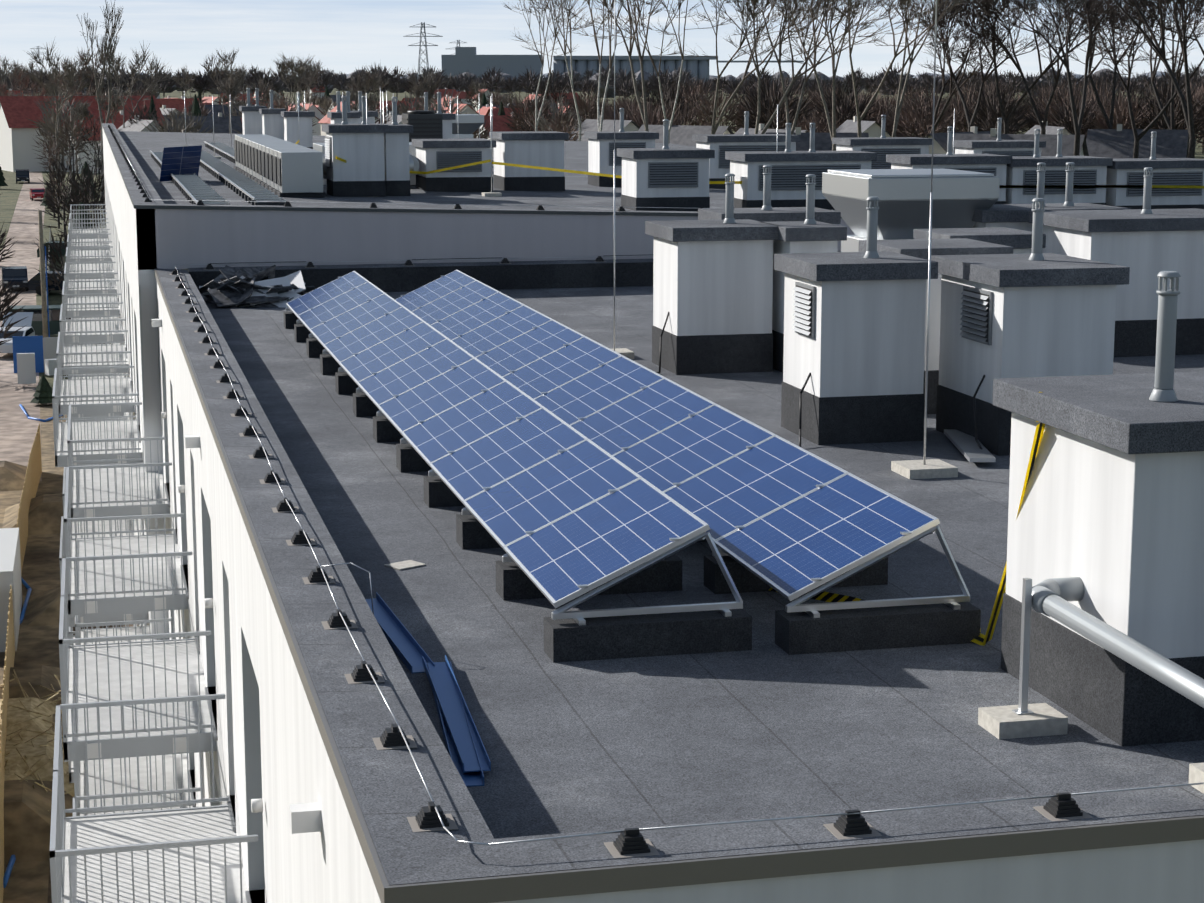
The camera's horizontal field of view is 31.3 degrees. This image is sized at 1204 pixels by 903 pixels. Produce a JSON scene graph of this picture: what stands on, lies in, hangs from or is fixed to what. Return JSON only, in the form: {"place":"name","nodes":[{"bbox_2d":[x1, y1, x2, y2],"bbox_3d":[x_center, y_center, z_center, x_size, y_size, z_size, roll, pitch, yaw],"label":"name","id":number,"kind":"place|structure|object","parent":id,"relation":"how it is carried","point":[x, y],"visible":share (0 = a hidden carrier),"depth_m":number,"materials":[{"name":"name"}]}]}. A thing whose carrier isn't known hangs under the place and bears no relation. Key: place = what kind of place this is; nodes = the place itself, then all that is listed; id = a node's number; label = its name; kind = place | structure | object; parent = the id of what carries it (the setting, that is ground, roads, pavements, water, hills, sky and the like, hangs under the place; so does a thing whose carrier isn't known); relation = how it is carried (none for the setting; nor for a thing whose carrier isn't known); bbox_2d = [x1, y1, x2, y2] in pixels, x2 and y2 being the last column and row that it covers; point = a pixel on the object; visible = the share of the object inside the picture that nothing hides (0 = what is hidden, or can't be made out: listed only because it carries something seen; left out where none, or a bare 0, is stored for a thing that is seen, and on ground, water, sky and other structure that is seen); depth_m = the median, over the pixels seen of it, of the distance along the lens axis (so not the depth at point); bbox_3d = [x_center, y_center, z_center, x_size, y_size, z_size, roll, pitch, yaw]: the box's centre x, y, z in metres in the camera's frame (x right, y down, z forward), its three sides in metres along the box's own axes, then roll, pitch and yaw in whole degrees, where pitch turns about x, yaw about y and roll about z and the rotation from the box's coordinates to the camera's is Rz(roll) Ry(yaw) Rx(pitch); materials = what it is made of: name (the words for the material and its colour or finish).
{"place":"outdoors","nodes":[
{"label":"outdoors","id":0,"kind":"place"},
{"bbox_2d":[0,171,44,480],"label":"dirt road","id":1,"kind":"structure","parent":0,"point":[18,429],"depth_m":120.00,"materials":[{"name":"beige soil"}]},
{"bbox_2d":[1,266,28,290],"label":"navy suv","id":2,"kind":"object","parent":1,"relation":"on","point":[18,275],"visible":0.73,"depth_m":161.00,"materials":[{"name":"black paint"}]},
{"bbox_2d":[0,312,34,352],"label":"car","id":3,"kind":"object","parent":1,"relation":"on","point":[26,330],"visible":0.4,"depth_m":125.20,"materials":[{"name":"white paint"}]},
{"bbox_2d":[30,188,44,200],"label":"red car","id":4,"kind":"object","parent":1,"relation":"on","point":[37,192],"visible":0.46,"depth_m":278.10,"materials":[{"name":"red paint"}]},
{"bbox_2d":[0,88,1203,902],"bbox_3d":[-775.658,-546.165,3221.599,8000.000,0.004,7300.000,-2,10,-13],"label":"ground","id":5,"kind":"structure","parent":0,"point":[28,882],"depth_m":74.22,"materials":[{"name":"brown soil"}]},
{"bbox_2d":[0,423,41,902],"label":"wooden fence","id":6,"kind":"object","parent":5,"relation":"on","point":[32,478],"visible":0.67,"depth_m":58.48,"materials":[{"name":"brown wood"}]},
{"bbox_2d":[15,169,29,183],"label":"dark van","id":7,"kind":"object","parent":5,"relation":"on","point":[22,174],"visible":0.98,"depth_m":321.85,"materials":[{"name":"black paint"}]},
{"bbox_2d":[0,353,56,651],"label":"electrical cabinets","id":8,"kind":"object","parent":5,"relation":"on","point":[10,566],"visible":0.79,"depth_m":62.59,"materials":[{"name":"white metal"}]},
{"bbox_2d":[3,404,62,887],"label":"blue hoses","id":9,"kind":"object","parent":5,"relation":"on","point":[12,858],"visible":0.4,"depth_m":64.62,"materials":[{"name":"blue plastic"}]},
{"bbox_2d":[0,461,72,863],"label":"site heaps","id":10,"kind":"object","parent":5,"relation":"on","point":[27,818],"visible":0.38,"depth_m":53.57,"materials":[{"name":"brown soil"}]},
{"bbox_2d":[28,46,45,68],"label":"pylon","id":11,"kind":"object","parent":5,"relation":"on","point":[39,52],"visible":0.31,"depth_m":2474.72,"materials":[{"name":"silver metal"}]},
{"bbox_2d":[0,669,74,811],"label":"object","id":12,"kind":"object","parent":5,"relation":"on","point":[29,750],"visible":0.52,"depth_m":49.44,"materials":[{"name":"brown soil"}]},
{"bbox_2d":[6,305,70,334],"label":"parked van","id":13,"kind":"object","parent":5,"relation":"on","point":[54,319],"depth_m":130.85,"materials":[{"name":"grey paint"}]},
{"bbox_2d":[38,210,49,337],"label":"utility pole","id":14,"kind":"object","parent":5,"relation":"on","point":[45,308],"visible":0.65,"depth_m":120.30,"materials":[{"name":"brown wood"}]},
{"bbox_2d":[28,271,63,294],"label":"parked car","id":15,"kind":"object","parent":5,"relation":"on","point":[36,280],"visible":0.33,"depth_m":157.94,"materials":[{"name":"black paint"}]},
{"bbox_2d":[12,230,82,374],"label":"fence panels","id":16,"kind":"object","parent":5,"relation":"on","point":[41,348],"visible":0.47,"depth_m":116.36,"materials":[{"name":"blue plastic"}]},
{"bbox_2d":[37,241,65,259],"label":"parked car","id":17,"kind":"object","parent":5,"relation":"on","point":[46,244],"visible":0.23,"depth_m":186.85,"materials":[{"name":"grey paint"}]},
{"bbox_2d":[0,109,105,404],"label":"bare trees","id":18,"kind":"object","parent":5,"relation":"on","point":[83,189],"visible":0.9,"depth_m":181.16,"materials":[{"name":"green plant"}]},
{"bbox_2d":[47,556,132,902],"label":"soil band","id":19,"kind":"object","parent":5,"relation":"on","point":[49,883],"visible":0.09,"depth_m":59.10,"materials":[{"name":"brown soil"}]},
{"bbox_2d":[45,86,504,119],"bbox_3d":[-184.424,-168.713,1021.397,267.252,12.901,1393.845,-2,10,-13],"label":"estate conifers","id":20,"kind":"object","parent":5,"relation":"on","point":[195,110],"visible":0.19,"depth_m":398.81,"materials":[{"name":"green plant"}]},
{"bbox_2d":[0,1,585,214],"bbox_3d":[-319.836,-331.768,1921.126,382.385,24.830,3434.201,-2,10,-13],"label":"bare trees","id":21,"kind":"object","parent":5,"relation":"on","point":[69,79],"visible":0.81,"depth_m":366.54,"materials":[{"name":"brown plant"}]},
{"bbox_2d":[403,22,442,81],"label":"pylon","id":22,"kind":"object","parent":5,"relation":"on","point":[420,46],"visible":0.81,"depth_m":1468.17,"materials":[{"name":"silver metal"}]},
{"bbox_2d":[102,123,854,638],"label":"building","id":23,"kind":"structure","parent":5,"relation":"on","point":[170,225],"depth_m":38.24,"materials":[{"name":"white paint"}]},
{"bbox_2d":[52,204,148,782],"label":"balcony block","id":24,"kind":"structure","parent":23,"relation":"attached to","point":[91,368],"depth_m":48.96,"materials":[{"name":"metal"}]},
{"bbox_2d":[150,141,286,205],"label":"pv roof substructure","id":25,"kind":"structure","parent":23,"relation":"on","point":[179,166],"depth_m":52.47,"materials":[{"name":"metal"}]},
{"bbox_2d":[239,88,266,134],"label":"chimney","id":26,"kind":"object","parent":23,"relation":"on","point":[251,120],"visible":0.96,"depth_m":74.74,"materials":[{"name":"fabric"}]},
{"bbox_2d":[259,90,285,139],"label":"chimney","id":27,"kind":"object","parent":23,"relation":"on","point":[272,122],"visible":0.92,"depth_m":73.24,"materials":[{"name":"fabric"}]},
{"bbox_2d":[281,92,314,148],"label":"chimney","id":28,"kind":"object","parent":23,"relation":"on","point":[294,134],"visible":0.77,"depth_m":71.80,"materials":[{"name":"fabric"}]},
{"bbox_2d":[234,134,418,196],"bbox_3d":[-6.731,-7.332,54.616,4.200,1.053,14.990,-2,10,-13],"label":"hvac unit row","id":29,"kind":"object","parent":23,"relation":"on","point":[279,167],"visible":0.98,"depth_m":49.13,"materials":[{"name":"silver metal"}]},
{"bbox_2d":[327,91,359,123],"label":"chimney","id":30,"kind":"object","parent":23,"relation":"on","point":[336,117],"visible":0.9,"depth_m":65.60,"materials":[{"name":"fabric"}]},
{"bbox_2d":[322,96,388,196],"bbox_3d":[-5.577,-6.900,48.558,1.330,2.220,1.480,-2,10,-13],"label":"chimney","id":31,"kind":"object","parent":23,"relation":"on","point":[359,149],"visible":0.94,"depth_m":48.01,"materials":[{"name":"paint"}]},
{"bbox_2d":[351,91,377,123],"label":"chimney","id":32,"kind":"object","parent":23,"relation":"on","point":[371,115],"visible":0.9,"depth_m":69.16,"materials":[{"name":"metal"}]},
{"bbox_2d":[384,97,412,195],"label":"chimney","id":33,"kind":"object","parent":23,"relation":"on","point":[396,159],"visible":0.96,"depth_m":48.80,"materials":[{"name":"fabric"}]},
{"bbox_2d":[108,125,701,211],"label":"wire block","id":34,"kind":"structure","parent":23,"relation":"on","point":[199,202],"depth_m":38.85,"materials":[{"name":"grey"}]},
{"bbox_2d":[402,111,442,141],"bbox_3d":[-5.003,-8.562,59.821,0.970,1.800,1.220,-2,10,-13],"label":"rooftop ventilation unit","id":35,"kind":"object","parent":23,"relation":"on","point":[427,124],"visible":0.27,"depth_m":59.19,"materials":[{"name":"grey metal"}]},
{"bbox_2d":[424,92,455,138],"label":"chimney","id":36,"kind":"object","parent":23,"relation":"on","point":[447,118],"visible":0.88,"depth_m":64.35,"materials":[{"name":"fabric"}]},
{"bbox_2d":[412,138,495,191],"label":"chimney","id":37,"kind":"object","parent":23,"relation":"on","point":[433,154],"visible":0.81,"depth_m":51.53,"materials":[{"name":"paint"}]},
{"bbox_2d":[452,114,483,138],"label":"ventilation unit","id":38,"kind":"object","parent":23,"relation":"on","point":[464,126],"visible":0.38,"depth_m":68.25,"materials":[{"name":"silver metal"}]},
{"bbox_2d":[489,131,568,190],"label":"chimney","id":39,"kind":"object","parent":23,"relation":"on","point":[539,148],"visible":0.94,"depth_m":52.97,"materials":[{"name":"paint"}]},
{"bbox_2d":[184,88,954,196],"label":"roof lightning rods","id":40,"kind":"structure","parent":23,"relation":"on","point":[492,194],"depth_m":51.20,"materials":[{"name":"metal"}]},
{"bbox_2d":[295,140,1203,187],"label":"yellow barrier tape","id":41,"kind":"object","parent":40,"relation":"on","point":[740,182],"visible":0.38,"depth_m":47.97,"materials":[{"name":"yellow plastic"}]},
{"bbox_2d":[584,108,658,186],"bbox_3d":[0.514,-8.084,57.125,1.680,2.050,1.480,-2,10,-13],"label":"shaft","id":42,"kind":"object","parent":23,"relation":"on","point":[600,151],"visible":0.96,"depth_m":56.51,"materials":[{"name":"paint"}]},
{"bbox_2d":[617,119,714,210],"bbox_3d":[1.356,-6.159,46.187,1.780,1.920,1.480,-2,10,-13],"label":"shaft","id":43,"kind":"object","parent":23,"relation":"on","point":[676,179],"visible":0.98,"depth_m":45.62,"materials":[{"name":"paint"}]},
{"bbox_2d":[692,111,799,188],"bbox_3d":[3.871,-8.126,57.928,2.580,2.050,1.480,-2,10,-13],"label":"shaft","id":44,"kind":"object","parent":23,"relation":"on","point":[719,163],"visible":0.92,"depth_m":57.21,"materials":[{"name":"paint"}]},
{"bbox_2d":[725,123,876,210],"bbox_3d":[4.323,-6.196,46.896,2.980,1.920,1.480,-2,10,-13],"label":"shaft","id":45,"kind":"object","parent":23,"relation":"on","point":[791,170],"visible":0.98,"depth_m":46.24,"materials":[{"name":"concrete"}]},
{"bbox_2d":[832,115,931,168],"bbox_3d":[7.665,-8.173,58.835,2.380,2.050,1.480,-2,10,-13],"label":"shaft","id":46,"kind":"object","parent":23,"relation":"on","point":[883,145],"visible":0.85,"depth_m":58.19,"materials":[{"name":"concrete"}]},
{"bbox_2d":[886,126,1011,203],"bbox_3d":[7.680,-6.238,47.699,2.380,1.920,1.480,-2,10,-13],"label":"shaft","id":47,"kind":"object","parent":23,"relation":"on","point":[995,165],"visible":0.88,"depth_m":47.14,"materials":[{"name":"concrete"}]},
{"bbox_2d":[952,118,1045,155],"bbox_3d":[10.973,-8.215,59.626,2.180,2.050,1.480,-2,10,-13],"label":"shaft","id":48,"kind":"object","parent":23,"relation":"on","point":[998,146],"visible":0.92,"depth_m":58.97,"materials":[{"name":"concrete"}]},
{"bbox_2d":[1006,129,1112,204],"bbox_3d":[9.990,-6.267,48.252,2.430,1.920,1.480,-2,10,-13],"label":"shaft","id":49,"kind":"object","parent":23,"relation":"on","point":[1089,170],"visible":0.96,"depth_m":47.65,"materials":[{"name":"concrete"}]},
{"bbox_2d":[1105,131,1203,208],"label":"shaft","id":50,"kind":"object","parent":23,"relation":"on","point":[1166,171],"visible":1,"depth_m":48.23,"materials":[{"name":"concrete"}]},
{"bbox_2d":[0,86,1188,173],"bbox_3d":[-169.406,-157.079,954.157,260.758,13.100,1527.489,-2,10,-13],"label":"estate houses","id":51,"kind":"structure","parent":5,"relation":"on","point":[18,136],"depth_m":358.24,"materials":[{"name":"red"}]},
{"bbox_2d":[0,61,1203,109],"bbox_3d":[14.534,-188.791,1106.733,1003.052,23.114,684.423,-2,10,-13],"label":"woodland belt","id":52,"kind":"object","parent":5,"relation":"on","point":[508,87],"visible":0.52,"depth_m":1115.50,"materials":[{"name":"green plant"}]},
{"bbox_2d":[0,62,1203,100],"bbox_3d":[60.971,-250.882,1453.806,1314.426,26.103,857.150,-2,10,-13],"label":"woodland belt","id":53,"kind":"object","parent":5,"relation":"on","point":[622,77],"visible":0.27,"depth_m":1410.00,"materials":[{"name":"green plant"}]},
{"bbox_2d":[17,69,1203,97],"bbox_3d":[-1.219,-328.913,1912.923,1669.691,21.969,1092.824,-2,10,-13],"label":"woodland belt","id":54,"kind":"object","parent":5,"relation":"on","point":[610,93],"visible":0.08,"depth_m":1929.62,"materials":[{"name":"brown plant"}]},
{"bbox_2d":[441,47,803,90],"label":"industrial building","id":55,"kind":"structure","parent":5,"relation":"on","point":[463,60],"depth_m":2261.81,"materials":[{"name":"grey concrete"}]},
{"bbox_2d":[140,71,1181,80],"bbox_3d":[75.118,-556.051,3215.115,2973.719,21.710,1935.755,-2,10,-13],"label":"woodland belt","id":56,"kind":"object","parent":5,"relation":"on","point":[1158,73],"visible":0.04,"depth_m":3219.01,"materials":[{"name":"brown plant"}]},
{"bbox_2d":[152,259,1203,902],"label":"building block","id":57,"kind":"structure","parent":5,"relation":"on","point":[766,727],"depth_m":12.92,"materials":[{"name":"concrete"}]},
{"bbox_2d":[50,402,257,902],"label":"balconies","id":58,"kind":"structure","parent":57,"relation":"attached to","point":[137,826],"depth_m":23.65,"materials":[{"name":"metal"}]},
{"bbox_2d":[161,412,262,812],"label":"wall fittings","id":59,"kind":"object","parent":57,"relation":"attached to","point":[256,805],"depth_m":21.72,"materials":[{"name":"white"}]},
{"bbox_2d":[198,265,314,307],"bbox_3d":[-5.760,-2.662,35.769,2.094,0.907,2.188,-2,10,-13],"label":"tarp","id":60,"kind":"object","parent":57,"relation":"on","point":[230,287],"visible":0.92,"depth_m":35.23,"materials":[{"name":"black plastic"}]},
{"bbox_2d":[384,560,425,569],"bbox_3d":[-1.513,0.872,16.527,0.250,0.010,0.200,-9,13,-41],"label":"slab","id":61,"kind":"object","parent":57,"relation":"on","point":[403,565],"visible":1,"depth_m":16.52,"materials":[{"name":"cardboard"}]},
{"bbox_2d":[365,592,490,786],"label":"metal profiles","id":62,"kind":"object","parent":57,"relation":"on","point":[466,751],"visible":0.83,"depth_m":12.84,"materials":[{"name":"blue metal"}]},
{"bbox_2d":[283,271,751,662],"bbox_3d":[-1.899,-0.698,23.140,1.330,0.833,19.322,-2,10,-13],"label":"solar panel row","id":63,"kind":"object","parent":57,"relation":"on","point":[559,511],"visible":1,"depth_m":16.91,"materials":[{"name":"blue glass"}]},
{"bbox_2d":[612,0,633,358],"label":"lightning rod","id":64,"kind":"object","parent":57,"relation":"on","point":[627,353],"visible":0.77,"depth_m":28.51,"materials":[{"name":"metal"}]},
{"bbox_2d":[170,251,1203,858],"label":"lightning wire holders","id":65,"kind":"object","parent":57,"relation":"on","point":[626,843],"visible":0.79,"depth_m":9.78,"materials":[{"name":"grey"}]},
{"bbox_2d":[395,270,980,654],"bbox_3d":[-0.371,-0.730,23.325,1.330,0.833,19.322,-2,10,-13],"label":"solar panel row","id":66,"kind":"object","parent":57,"relation":"on","point":[788,520],"visible":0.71,"depth_m":16.60,"materials":[{"name":"blue glass"}]},
{"bbox_2d":[645,174,777,374],"bbox_3d":[1.415,-2.316,27.621,1.430,2.480,1.380,-2,10,-13],"label":"chimney","id":67,"kind":"object","parent":57,"relation":"on","point":[713,288],"visible":1,"depth_m":27.13,"materials":[{"name":"paint"}]},
{"bbox_2d":[698,165,840,223],"bbox_3d":[2.345,-2.795,30.370,1.730,2.480,1.180,-2,10,-13],"label":"chimney","id":68,"kind":"object","parent":57,"relation":"on","point":[767,212],"visible":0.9,"depth_m":29.91,"materials":[{"name":"concrete"}]},
{"bbox_2d":[763,174,846,371],"bbox_3d":[2.539,-2.291,27.479,0.810,2.480,1.180,-2,10,-13],"label":"chimney","id":69,"kind":"object","parent":57,"relation":"on","point":[809,234],"visible":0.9,"depth_m":27.21,"materials":[{"name":"paint"}]},
{"bbox_2d":[656,312,995,461],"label":"black cables","id":70,"kind":"object","parent":57,"relation":"on","point":[971,448],"visible":0.79,"depth_m":21.50,"materials":[{"name":"black plastic"}]},
{"bbox_2d":[774,197,937,444],"bbox_3d":[2.620,-1.411,22.435,1.300,2.480,1.380,-2,10,-13],"label":"chimney","id":71,"kind":"object","parent":57,"relation":"on","point":[854,333],"visible":1,"depth_m":21.95,"materials":[{"name":"paint"}]},
{"bbox_2d":[769,392,1044,645],"bbox_3d":[1.954,0.265,14.710,0.607,1.877,3.742,-5,11,-28],"label":"warning tape","id":72,"kind":"object","parent":57,"relation":"on","point":[982,639],"visible":0.35,"depth_m":14.00,"materials":[{"name":"yellow plastic"}]},
{"bbox_2d":[822,168,999,251],"bbox_3d":[4.429,-2.878,31.224,1.960,2.350,1.960,-2,10,-13],"label":"rooftop ventilation unit","id":73,"kind":"object","parent":57,"relation":"on","point":[959,196],"visible":0.52,"depth_m":30.31,"materials":[{"name":"silver metal"}]},
{"bbox_2d":[891,0,957,478],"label":"lightning rod","id":74,"kind":"object","parent":57,"relation":"on","point":[924,468],"visible":1,"depth_m":20.14,"materials":[{"name":"metal"}]},
{"bbox_2d":[858,238,1012,413],"bbox_3d":[3.748,-1.433,24.399,1.330,1.850,1.330,-2,10,-13],"label":"chimney","id":75,"kind":"object","parent":57,"relation":"on","point":[918,248],"visible":0.27,"depth_m":23.81,"materials":[{"name":"paint"}]},
{"bbox_2d":[913,227,1045,253],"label":"chimney","id":76,"kind":"object","parent":57,"relation":"on","point":[1019,241],"visible":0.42,"depth_m":25.74,"materials":[{"name":"concrete"}]},
{"bbox_2d":[931,198,1129,455],"bbox_3d":[4.333,-1.339,22.026,1.380,2.480,1.780,-2,10,-13],"label":"chimney","id":77,"kind":"object","parent":57,"relation":"on","point":[1036,312],"visible":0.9,"depth_m":21.35,"materials":[{"name":"paint"}]},
{"bbox_2d":[972,162,1130,231],"bbox_3d":[6.284,-2.939,31.191,2.280,2.480,1.380,-2,10,-13],"label":"chimney","id":78,"kind":"object","parent":57,"relation":"on","point":[1014,216],"visible":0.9,"depth_m":30.64,"materials":[{"name":"concrete"}]},
{"bbox_2d":[978,577,1203,793],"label":"pipe on posts","id":79,"kind":"object","parent":57,"relation":"on","point":[1052,597],"visible":0.94,"depth_m":12.19,"materials":[{"name":"metal"}]},
{"bbox_2d":[993,271,1203,745],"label":"chimney","id":80,"kind":"object","parent":57,"relation":"on","point":[1111,513],"visible":1,"depth_m":12.25,"materials":[{"name":"paint"}]},
{"bbox_2d":[1029,167,1203,356],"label":"chimney","id":81,"kind":"object","parent":57,"relation":"on","point":[1146,244],"visible":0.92,"depth_m":28.78,"materials":[{"name":"paint"}]},
{"bbox_2d":[497,69,1203,153],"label":"trees","id":82,"kind":"object","parent":5,"relation":"on","point":[916,118],"visible":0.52,"depth_m":338.04,"materials":[{"name":"brown plant"}]},
{"bbox_2d":[504,0,1203,157],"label":"bare trees","id":83,"kind":"object","parent":5,"relation":"on","point":[1088,13],"visible":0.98,"depth_m":231.13,"materials":[{"name":"brown plant"}]},
{"bbox_2d":[0,0,1203,77],"label":"sky","id":84,"kind":"structure","parent":0,"point":[346,36],"materials":[{"name":"white"}]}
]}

